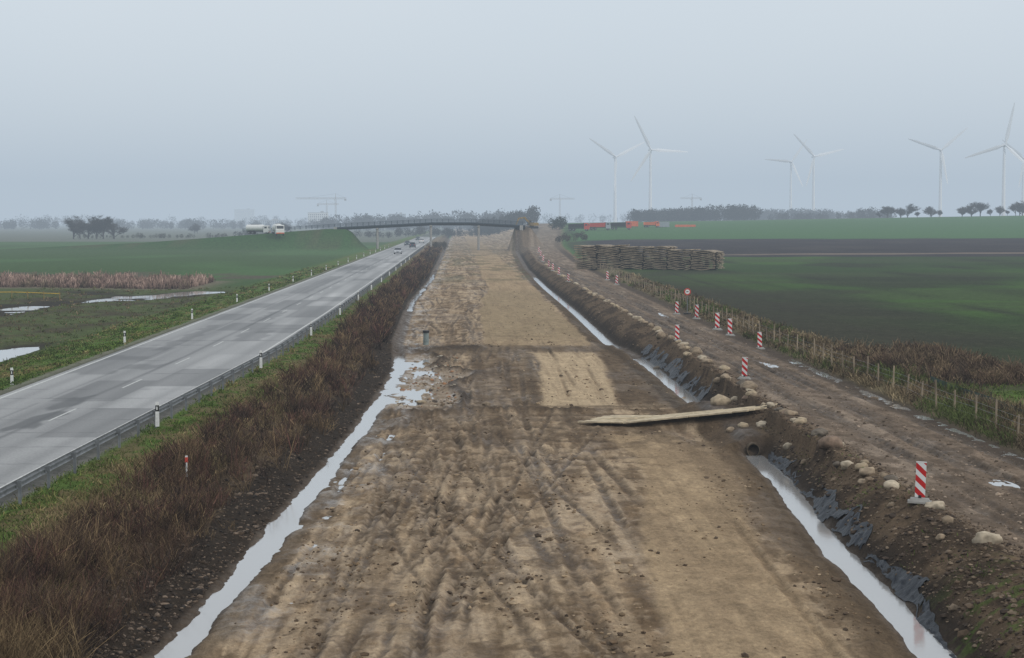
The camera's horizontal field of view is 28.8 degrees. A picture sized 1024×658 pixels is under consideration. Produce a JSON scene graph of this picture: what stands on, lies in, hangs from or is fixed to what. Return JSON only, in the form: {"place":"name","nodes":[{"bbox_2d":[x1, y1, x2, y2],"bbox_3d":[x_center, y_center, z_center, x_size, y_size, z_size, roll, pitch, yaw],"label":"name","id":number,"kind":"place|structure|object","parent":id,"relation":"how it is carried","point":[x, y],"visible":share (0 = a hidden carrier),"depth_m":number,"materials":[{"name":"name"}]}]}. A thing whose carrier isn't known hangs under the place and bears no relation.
{"place":"outdoors","nodes":[
{"label":"outdoors","id":0,"kind":"place"},
{"bbox_2d":[0,291,224,361],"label":"marsh water","id":1,"kind":"structure","parent":0,"point":[8,354],"depth_m":234.65,"materials":[{"name":"grey liquid"}]},
{"bbox_2d":[0,286,256,372],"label":"marsh grass","id":2,"kind":"structure","parent":0,"point":[66,333],"depth_m":207.69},
{"bbox_2d":[0,265,338,389],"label":"verge grass","id":3,"kind":"structure","parent":0,"point":[25,372],"depth_m":166.24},
{"bbox_2d":[0,237,433,486],"bbox_3d":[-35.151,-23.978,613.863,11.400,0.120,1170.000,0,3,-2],"label":"highway road","id":4,"kind":"structure","parent":0,"point":[98,398],"depth_m":120.47,"materials":[{"name":"asphalt"}]},
{"bbox_2d":[0,237,434,487],"bbox_3d":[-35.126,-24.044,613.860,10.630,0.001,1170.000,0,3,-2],"label":"lane markings","id":5,"kind":"object","parent":4,"relation":"on","point":[181,361],"visible":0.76,"depth_m":131.93,"materials":[{"name":"paint"}]},
{"bbox_2d":[154,356,441,657],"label":"ditch water","id":6,"kind":"structure","parent":0,"point":[195,631],"depth_m":66.87,"materials":[{"name":"grey liquid"}]},
{"bbox_2d":[407,275,434,311],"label":"ditch water","id":7,"kind":"structure","parent":0,"point":[412,303],"depth_m":278.64,"materials":[{"name":"grey liquid"}]},
{"bbox_2d":[0,215,1023,657],"bbox_3d":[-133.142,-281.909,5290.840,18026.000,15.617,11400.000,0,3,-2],"label":"ground","id":8,"kind":"structure","parent":0,"point":[954,281],"depth_m":183.07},
{"bbox_2d":[0,216,59,228],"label":"distant tree row","id":9,"kind":"object","parent":8,"relation":"on","point":[38,224],"visible":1,"depth_m":2570.45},
{"bbox_2d":[11,290,59,299],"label":"yellow barrier railing","id":10,"kind":"object","parent":8,"relation":"on","point":[27,292],"visible":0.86,"depth_m":250.53,"materials":[{"name":"metal"}]},
{"bbox_2d":[64,216,89,238],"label":"bare tree","id":11,"kind":"object","parent":8,"relation":"on","point":[70,222],"visible":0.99,"depth_m":1104.45,"materials":[{"name":"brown plant"}]},
{"bbox_2d":[68,222,89,238],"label":"bare tree","id":12,"kind":"object","parent":8,"relation":"on","point":[76,227],"visible":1,"depth_m":1103.87,"materials":[{"name":"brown plant"}]},
{"bbox_2d":[81,216,98,238],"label":"bare tree","id":13,"kind":"object","parent":8,"relation":"on","point":[90,224],"visible":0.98,"depth_m":1109.27,"materials":[{"name":"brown plant"}]},
{"bbox_2d":[92,215,113,238],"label":"bare tree","id":14,"kind":"object","parent":8,"relation":"on","point":[105,224],"visible":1,"depth_m":1107.71,"materials":[{"name":"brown plant"}]},
{"bbox_2d":[0,270,215,288],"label":"reed bed","id":15,"kind":"object","parent":8,"relation":"on","point":[99,279],"visible":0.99,"depth_m":297.65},
{"bbox_2d":[103,217,129,238],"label":"bare tree","id":16,"kind":"object","parent":8,"relation":"on","point":[112,227],"visible":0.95,"depth_m":1114.98,"materials":[{"name":"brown plant"}]},
{"bbox_2d":[155,402,158,426],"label":"delineator post","id":17,"kind":"object","parent":8,"relation":"on","point":[156,414],"visible":1,"depth_m":86.88,"materials":[{"name":"white paint"}]},
{"bbox_2d":[0,371,322,615],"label":"dry grass","id":18,"kind":"structure","parent":8,"relation":"on","point":[81,493],"depth_m":70.18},
{"bbox_2d":[77,232,256,238],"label":"hedge","id":19,"kind":"object","parent":8,"relation":"on","point":[164,234],"visible":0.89,"depth_m":1165.14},
{"bbox_2d":[0,296,374,549],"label":"verge grass","id":20,"kind":"structure","parent":8,"relation":"on","point":[95,473],"depth_m":78.84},
{"bbox_2d":[0,321,384,657],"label":"roadside brush","id":21,"kind":"object","parent":8,"relation":"on","point":[38,614],"visible":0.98,"depth_m":60.28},
{"bbox_2d":[187,223,201,233],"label":"bare tree","id":22,"kind":"object","parent":8,"relation":"on","point":[194,225],"visible":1,"depth_m":1628.86,"materials":[{"name":"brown plant"}]},
{"bbox_2d":[0,246,423,504],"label":"guardrail","id":23,"kind":"object","parent":8,"relation":"on","point":[19,483],"visible":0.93,"depth_m":87.86,"materials":[{"name":"metal"}]},
{"bbox_2d":[24,300,408,657],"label":"bank soil clods","id":24,"kind":"object","parent":8,"relation":"on","point":[199,591],"visible":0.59,"depth_m":58.50,"materials":[{"name":"earth"}]},
{"bbox_2d":[111,218,341,228],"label":"distant tree row","id":25,"kind":"object","parent":8,"relation":"on","point":[148,223],"visible":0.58,"depth_m":2647.80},
{"bbox_2d":[234,208,254,224],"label":"apartment block","id":26,"kind":"structure","parent":8,"relation":"on","point":[243,214],"depth_m":6460.00,"materials":[{"name":"white paint"}]},
{"bbox_2d":[246,224,270,233],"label":"tank truck","id":27,"kind":"object","parent":8,"relation":"on","point":[252,228],"visible":1,"depth_m":694.18,"materials":[{"name":"white metal"}]},
{"bbox_2d":[250,219,285,226],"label":"warehouse","id":28,"kind":"structure","parent":8,"relation":"on","point":[271,222],"depth_m":3469.57,"materials":[{"name":"concrete"}]},
{"bbox_2d":[272,223,283,235],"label":"tank truck","id":29,"kind":"object","parent":8,"relation":"on","point":[277,228],"visible":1,"depth_m":684.52,"materials":[{"name":"white metal"}]},
{"bbox_2d":[233,230,392,237],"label":"distant tree row","id":30,"kind":"object","parent":8,"relation":"on","point":[246,233],"visible":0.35,"depth_m":1243.15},
{"bbox_2d":[308,211,328,225],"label":"apartment block","id":31,"kind":"structure","parent":8,"relation":"on","point":[317,215],"depth_m":3578.97,"materials":[{"name":"white paint"}]},
{"bbox_2d":[333,245,441,343],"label":"roadside brush","id":32,"kind":"object","parent":8,"relation":"on","point":[386,300],"visible":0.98,"depth_m":219.39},
{"bbox_2d":[242,219,533,249],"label":"road overpass","id":33,"kind":"object","parent":8,"relation":"on","point":[431,223],"visible":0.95,"depth_m":698.82,"materials":[{"name":"paint"}]},
{"bbox_2d":[14,209,786,226],"bbox_3d":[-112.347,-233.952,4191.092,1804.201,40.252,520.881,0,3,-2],"label":"distant tree row","id":34,"kind":"object","parent":8,"relation":"on","point":[623,219],"visible":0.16,"depth_m":4141.94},
{"bbox_2d":[312,208,508,230],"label":"distant tree row","id":35,"kind":"object","parent":8,"relation":"on","point":[427,217],"visible":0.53,"depth_m":2221.53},
{"bbox_2d":[426,241,447,250],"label":"hedge","id":36,"kind":"object","parent":8,"relation":"on","point":[435,244],"visible":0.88,"depth_m":755.45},
{"bbox_2d":[394,225,500,236],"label":"distant tree row","id":37,"kind":"object","parent":8,"relation":"on","point":[450,232],"visible":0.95,"depth_m":1340.20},
{"bbox_2d":[472,205,540,233],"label":"distant tree row","id":38,"kind":"object","parent":8,"relation":"on","point":[532,214],"visible":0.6,"depth_m":1479.57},
{"bbox_2d":[548,216,567,228],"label":"distant tree row","id":39,"kind":"object","parent":8,"relation":"on","point":[561,222],"visible":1,"depth_m":1008.11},
{"bbox_2d":[216,230,901,657],"bbox_3d":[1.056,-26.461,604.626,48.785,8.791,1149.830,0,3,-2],"label":"construction roadbed","id":40,"kind":"structure","parent":8,"relation":"on","point":[756,604],"depth_m":64.72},
{"bbox_2d":[423,330,428,344],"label":"drainage shaft","id":41,"kind":"object","parent":40,"relation":"on","point":[425,337],"visible":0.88,"depth_m":162.94,"materials":[{"name":"concrete"}]},
{"bbox_2d":[391,355,461,407],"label":"stones","id":42,"kind":"object","parent":40,"relation":"on","point":[430,389],"visible":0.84,"depth_m":125.27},
{"bbox_2d":[234,289,887,657],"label":"soil clods","id":43,"kind":"object","parent":40,"relation":"on","point":[620,634],"visible":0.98,"depth_m":58.22,"materials":[{"name":"earth"}]},
{"bbox_2d":[555,232,587,241],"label":"hedge","id":44,"kind":"object","parent":8,"relation":"on","point":[582,236],"visible":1,"depth_m":738.28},
{"bbox_2d":[568,223,589,230],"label":"dump truck","id":45,"kind":"object","parent":8,"relation":"on","point":[574,227],"visible":1,"depth_m":903.77,"materials":[{"name":"red metal"}]},
{"bbox_2d":[590,222,610,229],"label":"dump truck","id":46,"kind":"object","parent":8,"relation":"on","point":[606,225],"visible":1,"depth_m":908.94,"materials":[{"name":"red metal"}]},
{"bbox_2d":[589,138,643,221],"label":"wind turbine","id":47,"kind":"object","parent":8,"relation":"on","point":[615,171],"visible":0.97,"depth_m":2894.98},
{"bbox_2d":[611,222,631,229],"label":"dump truck","id":48,"kind":"object","parent":8,"relation":"on","point":[627,225],"visible":1,"depth_m":914.12,"materials":[{"name":"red metal"}]},
{"bbox_2d":[644,221,659,226],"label":"dump truck","id":49,"kind":"object","parent":8,"relation":"on","point":[654,223],"visible":1,"depth_m":975.06,"materials":[{"name":"red metal"}]},
{"bbox_2d":[631,116,687,209],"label":"wind turbine","id":50,"kind":"object","parent":8,"relation":"on","point":[649,153],"visible":0.94,"depth_m":2695.26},
{"bbox_2d":[656,332,665,338],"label":"boulder","id":51,"kind":"object","parent":8,"relation":"on","point":[659,335],"visible":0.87,"depth_m":152.33,"materials":[{"name":"stone"}]},
{"bbox_2d":[641,344,712,399],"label":"plastic sheeting","id":52,"kind":"object","parent":8,"relation":"on","point":[674,371],"visible":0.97,"depth_m":133.18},
{"bbox_2d":[683,288,690,313],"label":"traffic sign","id":53,"kind":"object","parent":8,"relation":"on","point":[687,291],"visible":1,"depth_m":194.56,"materials":[{"name":"metal"}]},
{"bbox_2d":[627,203,762,221],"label":"distant tree row","id":54,"kind":"object","parent":8,"relation":"on","point":[742,212],"visible":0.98,"depth_m":1731.24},
{"bbox_2d":[692,305,699,318],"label":"traffic barrier beacon","id":55,"kind":"object","parent":8,"relation":"on","point":[696,311],"visible":0.97,"depth_m":184.68,"materials":[{"name":"plastic"}]},
{"bbox_2d":[690,347,702,353],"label":"boulder","id":56,"kind":"object","parent":8,"relation":"on","point":[697,350],"visible":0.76,"depth_m":133.34,"materials":[{"name":"stone"}]},
{"bbox_2d":[710,394,730,405],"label":"boulder","id":57,"kind":"object","parent":8,"relation":"on","point":[717,399],"visible":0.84,"depth_m":102.76,"materials":[{"name":"stone"}]},
{"bbox_2d":[746,442,759,455],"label":"culvert pipe","id":58,"kind":"object","parent":8,"relation":"on","point":[749,444],"visible":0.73,"depth_m":87.43,"materials":[{"name":"concrete"}]},
{"bbox_2d":[756,332,764,348],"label":"traffic barrier beacon","id":59,"kind":"object","parent":8,"relation":"on","point":[759,334],"visible":0.86,"depth_m":140.75,"materials":[{"name":"plastic"}]},
{"bbox_2d":[756,421,766,426],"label":"boulder","id":60,"kind":"object","parent":8,"relation":"on","point":[761,423],"visible":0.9,"depth_m":91.56,"materials":[{"name":"stone"}]},
{"bbox_2d":[656,208,883,220],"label":"distant tree row","id":61,"kind":"object","parent":8,"relation":"on","point":[831,214],"visible":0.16,"depth_m":2490.99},
{"bbox_2d":[765,139,806,213],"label":"wind turbine","id":62,"kind":"object","parent":8,"relation":"on","point":[795,170],"visible":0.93,"depth_m":3301.86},
{"bbox_2d":[556,281,1023,657],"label":"bank soil clods","id":63,"kind":"object","parent":8,"relation":"on","point":[969,606],"visible":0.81,"depth_m":57.03,"materials":[{"name":"soil"}]},
{"bbox_2d":[587,260,1023,439],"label":"wire fence","id":64,"kind":"object","parent":8,"relation":"on","point":[936,394],"visible":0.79,"depth_m":127.60,"materials":[{"name":"wood"}]},
{"bbox_2d":[610,271,1023,455],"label":"fence line grass","id":65,"kind":"structure","parent":8,"relation":"on","point":[967,419],"depth_m":108.85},
{"bbox_2d":[794,134,843,210],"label":"wind turbine","id":66,"kind":"object","parent":8,"relation":"on","point":[813,156],"visible":0.94,"depth_m":3002.43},
{"bbox_2d":[811,428,827,436],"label":"boulder","id":67,"kind":"object","parent":8,"relation":"on","point":[821,432],"visible":0.91,"depth_m":81.01,"materials":[{"name":"stone"}]},
{"bbox_2d":[817,435,843,449],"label":"boulder","id":68,"kind":"object","parent":8,"relation":"on","point":[826,442],"visible":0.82,"depth_m":76.91,"materials":[{"name":"stone"}]},
{"bbox_2d":[767,206,896,219],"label":"distant tree row","id":69,"kind":"object","parent":8,"relation":"on","point":[868,213],"visible":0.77,"depth_m":1894.47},
{"bbox_2d":[840,460,852,469],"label":"boulder","id":70,"kind":"object","parent":8,"relation":"on","point":[846,464],"visible":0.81,"depth_m":72.32,"materials":[{"name":"stone"}]},
{"bbox_2d":[855,462,867,470],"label":"boulder","id":71,"kind":"object","parent":8,"relation":"on","point":[858,466],"visible":0.65,"depth_m":70.73,"materials":[{"name":"stone"}]},
{"bbox_2d":[768,452,956,657],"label":"plastic sheeting","id":72,"kind":"object","parent":8,"relation":"on","point":[904,586],"visible":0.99,"depth_m":61.80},
{"bbox_2d":[859,467,874,476],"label":"boulder","id":73,"kind":"object","parent":8,"relation":"on","point":[863,472],"visible":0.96,"depth_m":69.31,"materials":[{"name":"stone"}]},
{"bbox_2d":[882,206,898,217],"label":"bare tree","id":74,"kind":"object","parent":8,"relation":"on","point":[889,209],"visible":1,"depth_m":1358.51,"materials":[{"name":"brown plant"}]},
{"bbox_2d":[884,475,897,479],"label":"boulder","id":75,"kind":"object","parent":8,"relation":"on","point":[890,477],"visible":0.66,"depth_m":67.68,"materials":[{"name":"stone"}]},
{"bbox_2d":[883,480,899,489],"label":"boulder","id":76,"kind":"object","parent":8,"relation":"on","point":[887,484],"visible":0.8,"depth_m":65.58,"materials":[{"name":"stone"}]},
{"bbox_2d":[762,427,1023,657],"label":"bank weeds","id":77,"kind":"object","parent":8,"relation":"on","point":[908,504],"visible":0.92,"depth_m":63.47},
{"bbox_2d":[791,360,1023,458],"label":"puddle water","id":78,"kind":"structure","parent":8,"relation":"on","point":[922,417],"depth_m":97.89,"materials":[{"name":"grey liquid"}]},
{"bbox_2d":[904,203,919,217],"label":"bare tree","id":79,"kind":"object","parent":8,"relation":"on","point":[911,209],"visible":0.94,"depth_m":1376.64,"materials":[{"name":"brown plant"}]},
{"bbox_2d":[907,461,931,503],"bbox_3d":[12.621,4.733,61.509,0.728,1.279,0.437,3,4,12],"label":"traffic barrier beacon","id":80,"kind":"object","parent":8,"relation":"on","point":[920,483],"visible":0.99,"depth_m":61.48,"materials":[{"name":"plastic"}]},
{"bbox_2d":[822,336,1023,386],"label":"field edge brush","id":81,"kind":"object","parent":8,"relation":"on","point":[948,362],"visible":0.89,"depth_m":116.56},
{"bbox_2d":[922,207,936,216],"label":"bare tree","id":82,"kind":"object","parent":8,"relation":"on","point":[928,211],"visible":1,"depth_m":1360.09,"materials":[{"name":"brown plant"}]},
{"bbox_2d":[924,501,944,509],"bbox_3d":[12.954,5.437,60.982,0.572,0.360,0.504,-6,-2,20],"label":"boulder","id":83,"kind":"object","parent":8,"relation":"on","point":[939,505],"visible":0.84,"depth_m":60.79,"materials":[{"name":"stone"}]},
{"bbox_2d":[908,127,967,216],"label":"wind turbine","id":84,"kind":"object","parent":8,"relation":"on","point":[942,158],"visible":0.93,"depth_m":2705.20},
{"bbox_2d":[935,534,945,540],"bbox_3d":[12.161,5.887,56.270,0.357,0.224,0.270,2,-3,-31],"label":"boulder","id":85,"kind":"object","parent":8,"relation":"on","point":[939,537],"visible":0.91,"depth_m":56.13,"materials":[{"name":"stone"}]},
{"bbox_2d":[942,515,953,523],"bbox_3d":[12.634,5.546,57.765,0.311,0.294,0.306,-4,1,28],"label":"boulder","id":86,"kind":"object","parent":8,"relation":"on","point":[946,519],"visible":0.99,"depth_m":57.66,"materials":[{"name":"stone"}]},
{"bbox_2d":[963,203,978,216],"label":"bare tree","id":87,"kind":"object","parent":8,"relation":"on","point":[969,209],"visible":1,"depth_m":1331.64,"materials":[{"name":"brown plant"}]},
{"bbox_2d":[930,371,1023,411],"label":"fence","id":88,"kind":"object","parent":8,"relation":"on","point":[964,391],"visible":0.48,"depth_m":98.34,"materials":[{"name":"wood"}]},
{"bbox_2d":[931,381,1023,413],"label":"field edge grass","id":89,"kind":"structure","parent":8,"relation":"on","point":[1002,387],"depth_m":103.44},
{"bbox_2d":[973,202,989,215],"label":"bare tree","id":90,"kind":"object","parent":8,"relation":"on","point":[982,206],"visible":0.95,"depth_m":1355.98,"materials":[{"name":"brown plant"}]},
{"bbox_2d":[972,531,1002,543],"bbox_3d":[12.965,5.778,54.230,0.695,0.526,0.594,9,-2,-17],"label":"boulder","id":91,"kind":"object","parent":8,"relation":"on","point":[981,537],"visible":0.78,"depth_m":54.01,"materials":[{"name":"stone"}]},
{"bbox_2d":[964,103,1023,215],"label":"wind turbine","id":92,"kind":"object","parent":8,"relation":"on","point":[1011,150],"visible":0.92,"depth_m":2405.10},
{"bbox_2d":[994,206,1004,214],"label":"bare tree","id":93,"kind":"object","parent":8,"relation":"on","point":[998,209],"visible":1,"depth_m":1353.60,"materials":[{"name":"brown plant"}]},
{"bbox_2d":[1002,139,1023,215],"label":"wind turbine","id":94,"kind":"object","parent":8,"relation":"on","point":[1022,166],"visible":0.7,"depth_m":3110.61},
{"bbox_2d":[1008,203,1023,215],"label":"bare tree","id":95,"kind":"object","parent":8,"relation":"on","point":[1012,207],"visible":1,"depth_m":1336.67,"materials":[{"name":"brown plant"}]},
{"bbox_2d":[0,0,1023,223],"label":"sky","id":96,"kind":"structure","parent":0,"point":[130,110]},
{"bbox_2d":[533,278,620,348],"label":"ditch water","id":97,"kind":"structure","parent":0,"point":[600,336],"depth_m":211.50,"materials":[{"name":"grey liquid"}]},
{"bbox_2d":[633,359,700,402],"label":"ditch water","id":98,"kind":"structure","parent":0,"point":[672,385],"depth_m":126.86,"materials":[{"name":"grey liquid"}]},
{"bbox_2d":[578,403,777,423],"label":"wooden plank path","id":99,"kind":"structure","parent":0,"point":[623,419],"depth_m":97.01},
{"bbox_2d":[528,225,1023,555],"bbox_3d":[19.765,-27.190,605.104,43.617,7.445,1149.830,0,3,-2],"label":"dirt road","id":100,"kind":"structure","parent":0,"point":[545,242],"depth_m":88.13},
{"bbox_2d":[516,217,538,228],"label":"excavator","id":101,"kind":"object","parent":100,"relation":"on","point":[534,225],"visible":0.99,"depth_m":704.42,"materials":[{"name":"orange metal"}]},
{"bbox_2d":[573,244,724,269],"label":"timber mat stack","id":102,"kind":"object","parent":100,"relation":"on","point":[624,256],"visible":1,"depth_m":367.60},
{"bbox_2d":[674,325,681,340],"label":"traffic barrier beacon","id":103,"kind":"object","parent":100,"relation":"on","point":[676,332],"visible":0.87,"depth_m":146.59,"materials":[{"name":"plastic"}]},
{"bbox_2d":[712,313,721,329],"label":"traffic barrier beacon","id":104,"kind":"object","parent":100,"relation":"on","point":[716,321],"visible":1,"depth_m":162.69,"materials":[{"name":"plastic"}]},
{"bbox_2d":[726,319,734,335],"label":"traffic barrier beacon","id":105,"kind":"object","parent":100,"relation":"on","point":[730,327],"visible":0.99,"depth_m":154.71,"materials":[{"name":"plastic"}]},
{"bbox_2d":[737,357,750,379],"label":"traffic barrier beacon","id":106,"kind":"object","parent":100,"relation":"on","point":[744,366],"visible":1,"depth_m":111.64,"materials":[{"name":"plastic"}]},
{"bbox_2d":[740,381,757,389],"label":"boulder","id":107,"kind":"object","parent":100,"relation":"on","point":[749,385],"visible":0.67,"depth_m":103.78,"materials":[{"name":"stone"}]},
{"bbox_2d":[784,410,797,415],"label":"boulder","id":108,"kind":"object","parent":100,"relation":"on","point":[790,412],"visible":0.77,"depth_m":90.52,"materials":[{"name":"stone"}]},
{"bbox_2d":[793,417,806,423],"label":"boulder","id":109,"kind":"object","parent":100,"relation":"on","point":[800,420],"visible":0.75,"depth_m":86.92,"materials":[{"name":"stone"}]},
{"bbox_2d":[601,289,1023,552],"bbox_3d":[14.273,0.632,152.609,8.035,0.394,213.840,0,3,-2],"label":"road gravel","id":110,"kind":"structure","parent":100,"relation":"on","point":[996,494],"depth_m":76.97,"materials":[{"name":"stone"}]},
{"bbox_2d":[988,479,1019,487],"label":"puddle water","id":111,"kind":"structure","parent":100,"relation":"on","point":[1004,484],"depth_m":67.34,"materials":[{"name":"grey liquid"}]},
{"bbox_2d":[746,455,955,657],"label":"ditch water","id":112,"kind":"structure","parent":0,"point":[920,641],"depth_m":58.46,"materials":[{"name":"grey liquid"}]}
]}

